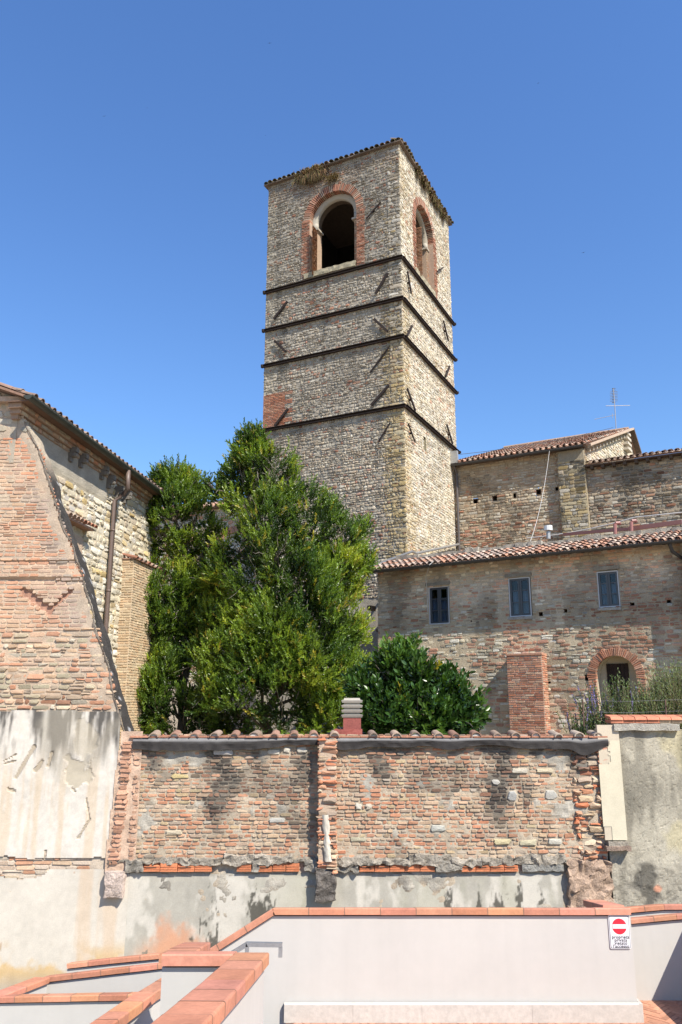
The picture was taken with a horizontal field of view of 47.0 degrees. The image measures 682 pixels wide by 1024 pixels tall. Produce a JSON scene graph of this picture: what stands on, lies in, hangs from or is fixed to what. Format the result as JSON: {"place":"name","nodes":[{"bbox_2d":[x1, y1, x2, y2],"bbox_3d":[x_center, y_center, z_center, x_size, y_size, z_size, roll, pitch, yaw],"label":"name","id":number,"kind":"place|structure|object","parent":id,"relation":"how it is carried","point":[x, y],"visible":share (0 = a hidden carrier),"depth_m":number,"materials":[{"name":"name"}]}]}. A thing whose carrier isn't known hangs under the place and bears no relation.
{"place":"outdoors","nodes":[
{"label":"outdoors","id":0,"kind":"place"},
{"bbox_2d":[67,952,161,972],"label":"parapet wall","id":1,"kind":"structure","parent":0,"point":[95,964],"depth_m":11.75,"materials":[{"name":"ceramic"}]},
{"bbox_2d":[90,978,160,1023],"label":"parapet wall","id":2,"kind":"structure","parent":0,"point":[142,1006],"depth_m":7.28,"materials":[{"name":"ceramic"}]},
{"bbox_2d":[159,942,209,963],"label":"parapet wall","id":3,"kind":"structure","parent":0,"point":[194,946],"depth_m":6.58,"materials":[{"name":"ceramic"}]},
{"bbox_2d":[232,941,282,957],"bbox_3d":[-0.824,4.476,6.834,0.604,1.320,0.036,0,-14,0],"label":"handrail","id":4,"kind":"object","parent":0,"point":[246,945],"visible":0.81,"depth_m":6.97,"materials":[{"name":"metal"}]},
{"bbox_2d":[0,0,681,503],"label":"sky","id":5,"kind":"structure","parent":0,"point":[141,141],"materials":[{"name":"blue"}]},
{"bbox_2d":[255,137,460,734],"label":"bell tower","id":6,"kind":"structure","parent":0,"point":[360,392],"depth_m":32.66,"materials":[{"name":"stone"}]},
{"bbox_2d":[291,161,329,186],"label":"dry weeds","id":7,"kind":"object","parent":6,"relation":"on","point":[313,173],"visible":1,"depth_m":34.62,"materials":[{"name":"beige plant"}]},
{"bbox_2d":[324,171,339,183],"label":"dry weeds","id":8,"kind":"object","parent":6,"relation":"on","point":[331,176],"visible":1,"depth_m":34.10,"materials":[{"name":"brown plant"}]},
{"bbox_2d":[423,437,426,452],"bbox_3d":[3.159,-2.771,32.187,0.610,0.670,0.430,-7,-15,26],"label":"slit window","id":9,"kind":"structure","parent":6,"relation":"in","point":[425,439],"depth_m":32.22,"materials":[{"name":"stone"}]},
{"bbox_2d":[415,167,448,223],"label":"dry weeds","id":10,"kind":"object","parent":6,"relation":"on","point":[444,213],"visible":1,"depth_m":36.31,"materials":[{"name":"brown plant"}]},
{"bbox_2d":[286,1000,681,1023],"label":"pavement","id":11,"kind":"structure","parent":0,"point":[662,1011],"depth_m":8.68,"materials":[{"name":"ceramic"}]},
{"bbox_2d":[583,900,623,907],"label":"parapet wall","id":12,"kind":"structure","parent":11,"relation":"on","point":[594,903],"depth_m":9.28,"materials":[{"name":"ceramic"}]},
{"bbox_2d":[631,913,681,1000],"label":"parapet wall","id":13,"kind":"structure","parent":11,"relation":"on","point":[657,945],"depth_m":9.26,"materials":[{"name":"paint"}]},
{"bbox_2d":[582,699,666,725],"bbox_3d":[6.306,3.935,15.406,3.129,0.533,0.024,0,-14,0],"label":"wire fence","id":14,"kind":"object","parent":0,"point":[665,711],"visible":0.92,"depth_m":15.41,"materials":[{"name":"metal"}]},
{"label":"garden soil","id":15,"kind":"structure","parent":0,"visible":0},
{"bbox_2d":[0,382,166,989],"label":"brick building","id":16,"kind":"structure","parent":15,"relation":"on","point":[75,562],"depth_m":15.26,"materials":[{"name":"brick"}]},
{"bbox_2d":[134,453,237,734],"bbox_3d":[-4.853,2.406,23.047,3.691,9.130,2.810,0,-14,0],"label":"laurel tree","id":17,"kind":"object","parent":15,"relation":"on","point":[175,617],"visible":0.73,"depth_m":22.92,"materials":[{"name":"green plant"}]},
{"bbox_2d":[157,500,259,734],"bbox_3d":[-7.849,4.534,35.364,13.116,10.542,2.179,-5,-15,21],"label":"tree","id":18,"kind":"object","parent":15,"relation":"on","point":[230,523],"depth_m":34.21,"materials":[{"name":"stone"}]},
{"bbox_2d":[171,417,380,734],"bbox_3d":[-1.792,1.781,21.505,5.889,9.731,3.878,0,-14,0],"label":"laurel tree","id":19,"kind":"object","parent":15,"relation":"on","point":[258,645],"visible":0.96,"depth_m":20.87,"materials":[{"name":"green plant"}]},
{"bbox_2d":[333,629,492,734],"bbox_3d":[1.613,4.113,17.357,3.603,3.105,2.037,0,-14,0],"label":"cherry laurel","id":20,"kind":"object","parent":15,"relation":"on","point":[404,683],"visible":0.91,"depth_m":17.10,"materials":[{"name":"green plant"}]},
{"bbox_2d":[367,519,681,734],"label":"stone house","id":21,"kind":"structure","parent":15,"relation":"on","point":[533,634],"depth_m":22.58,"materials":[{"name":"brown stone"}]},
{"bbox_2d":[425,562,432,611],"bbox_3d":[2.747,2.337,24.558,0.135,1.486,0.777,2,-14,-10],"label":"cable","id":22,"kind":"object","parent":21,"relation":"attached to","point":[426,587],"visible":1,"depth_m":24.79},
{"bbox_2d":[425,581,449,624],"bbox_3d":[3.220,2.925,24.886,0.870,1.338,0.679,-8,-16,31],"label":"window","id":23,"kind":"structure","parent":21,"relation":"in","point":[439,601],"depth_m":24.76,"materials":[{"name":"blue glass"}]},
{"bbox_2d":[505,572,532,619],"bbox_3d":[5.452,2.555,23.536,0.831,1.395,0.686,-8,-16,31],"label":"window","id":24,"kind":"structure","parent":21,"relation":"in","point":[519,588],"depth_m":23.40,"materials":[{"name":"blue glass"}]},
{"bbox_2d":[544,525,552,538],"bbox_3d":[6.656,0.656,25.160,0.281,0.431,0.280,0,-14,0],"label":"flue pipe","id":25,"kind":"object","parent":21,"relation":"on","point":[547,528],"visible":1,"depth_m":25.09,"materials":[{"name":"metal"}]},
{"bbox_2d":[527,512,681,538],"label":"cable","id":26,"kind":"object","parent":21,"relation":"attached to","point":[611,523],"visible":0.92,"depth_m":26.72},
{"bbox_2d":[593,565,621,610],"bbox_3d":[7.639,2.191,22.218,0.762,1.250,0.686,-8,-16,31],"label":"window","id":27,"kind":"structure","parent":21,"relation":"in","point":[607,576],"depth_m":22.06,"materials":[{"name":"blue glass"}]},
{"bbox_2d":[613,521,621,533],"bbox_3d":[8.381,0.482,23.762,0.275,0.412,0.110,0,-14,0],"label":"vent pipe","id":28,"kind":"object","parent":21,"relation":"attached to","point":[616,523],"visible":0.88,"depth_m":23.74,"materials":[{"name":"metal"}]},
{"bbox_2d":[606,663,630,708],"bbox_3d":[7.691,5.375,21.561,0.585,2.368,0.035,-8,-16,31],"label":"door","id":29,"kind":"structure","parent":21,"relation":"in","point":[612,671],"depth_m":21.74,"materials":[{"name":"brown wood"}]},
{"bbox_2d":[629,519,637,530],"bbox_3d":[8.879,0.416,23.778,0.277,0.413,0.110,0,-14,0],"label":"vent pipe","id":30,"kind":"object","parent":21,"relation":"attached to","point":[632,521],"visible":0.88,"depth_m":23.76,"materials":[{"name":"metal"}]},
{"bbox_2d":[450,427,641,550],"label":"church nave","id":31,"kind":"structure","parent":15,"relation":"on","point":[502,486],"depth_m":33.62,"materials":[{"name":"stone"}]},
{"bbox_2d":[460,427,612,454],"bbox_3d":[9.620,-3.444,37.451,10.159,3.128,0.022,8,-16,-29],"label":"wire","id":32,"kind":"object","parent":31,"relation":"attached to","point":[533,444],"visible":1,"depth_m":37.16,"materials":[{"name":"black metal"}]},
{"bbox_2d":[530,451,549,540],"bbox_3d":[7.330,-0.816,28.688,0.014,5.308,7.621,-5,-15,21],"label":"cable","id":33,"kind":"object","parent":31,"relation":"attached to","point":[541,500],"visible":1,"depth_m":28.36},
{"bbox_2d":[594,388,629,425],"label":"tv antenna","id":34,"kind":"object","parent":31,"relation":"on","point":[614,402],"visible":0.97,"depth_m":40.59,"materials":[{"name":"metal"}]},
{"bbox_2d":[555,675,646,734],"bbox_3d":[5.563,4.273,16.457,1.676,1.698,1.512,9,-16,-32],"label":"sage bush","id":35,"kind":"object","parent":15,"relation":"on","point":[591,722],"visible":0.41,"depth_m":16.38,"materials":[{"name":"green plant"}]},
{"bbox_2d":[590,671,644,724],"bbox_3d":[5.849,4.131,16.166,1.114,1.836,1.326,8,-16,-29],"label":"olive shrub","id":36,"kind":"object","parent":15,"relation":"on","point":[623,707],"visible":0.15,"depth_m":16.15,"materials":[{"name":"green plant"}]},
{"bbox_2d":[585,448,681,535],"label":"stone annex","id":37,"kind":"object","parent":15,"relation":"on","point":[623,488],"visible":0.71,"depth_m":31.22,"materials":[{"name":"stone"}]},
{"bbox_2d":[626,657,681,728],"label":"olive shrub","id":38,"kind":"object","parent":15,"relation":"on","point":[669,689],"visible":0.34,"depth_m":15.96,"materials":[{"name":"green plant"}]},
{"label":"ground","id":39,"kind":"structure","parent":0,"visible":0},
{"bbox_2d":[0,977,49,995],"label":"parapet wall","id":40,"kind":"structure","parent":39,"relation":"on","point":[36,985],"depth_m":10.71,"materials":[{"name":"ceramic"}]},
{"bbox_2d":[0,992,135,1023],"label":"parapet wall","id":41,"kind":"structure","parent":39,"relation":"on","point":[71,1008],"depth_m":10.01,"materials":[{"name":"paint"}]},
{"bbox_2d":[45,962,162,993],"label":"parapet wall","id":42,"kind":"structure","parent":39,"relation":"on","point":[134,978],"depth_m":11.08,"materials":[{"name":"paint"}]},
{"bbox_2d":[160,951,236,1015],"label":"parapet wall","id":43,"kind":"structure","parent":39,"relation":"on","point":[184,973],"depth_m":5.60,"materials":[{"name":"paint"}]},
{"bbox_2d":[151,952,268,1023],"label":"parapet wall","id":44,"kind":"structure","parent":39,"relation":"on","point":[230,990],"depth_m":4.54,"materials":[{"name":"ceramic"}]},
{"bbox_2d":[103,730,614,955],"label":"boundary wall","id":45,"kind":"structure","parent":39,"relation":"on","point":[215,837],"depth_m":14.52,"materials":[{"name":"brick"}]},
{"bbox_2d":[334,698,362,734],"bbox_3d":[0.144,4.012,15.378,0.565,0.704,0.418,0,-14,0],"label":"chimney","id":46,"kind":"object","parent":45,"relation":"on","point":[351,715],"visible":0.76,"depth_m":15.23,"materials":[{"name":"ceramic"}]},
{"bbox_2d":[210,907,643,1023],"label":"parapet wall","id":47,"kind":"structure","parent":39,"relation":"on","point":[444,965],"depth_m":8.69,"materials":[{"name":"paint"}]},
{"bbox_2d":[608,915,630,948],"bbox_3d":[3.114,4.694,8.764,0.234,0.345,0.018,0,-14,0],"label":"no entry sign","id":48,"kind":"object","parent":47,"relation":"attached to","point":[619,931],"visible":1,"depth_m":8.76,"materials":[{"name":"white metal"}]},
{"bbox_2d":[594,715,681,906],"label":"rendered wall","id":49,"kind":"structure","parent":39,"relation":"on","point":[640,764],"depth_m":14.58,"materials":[{"name":"paint"}]},
{"bbox_2d":[625,904,681,916],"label":"parapet wall","id":50,"kind":"structure","parent":39,"relation":"on","point":[647,910],"depth_m":10.27,"materials":[{"name":"ceramic"}]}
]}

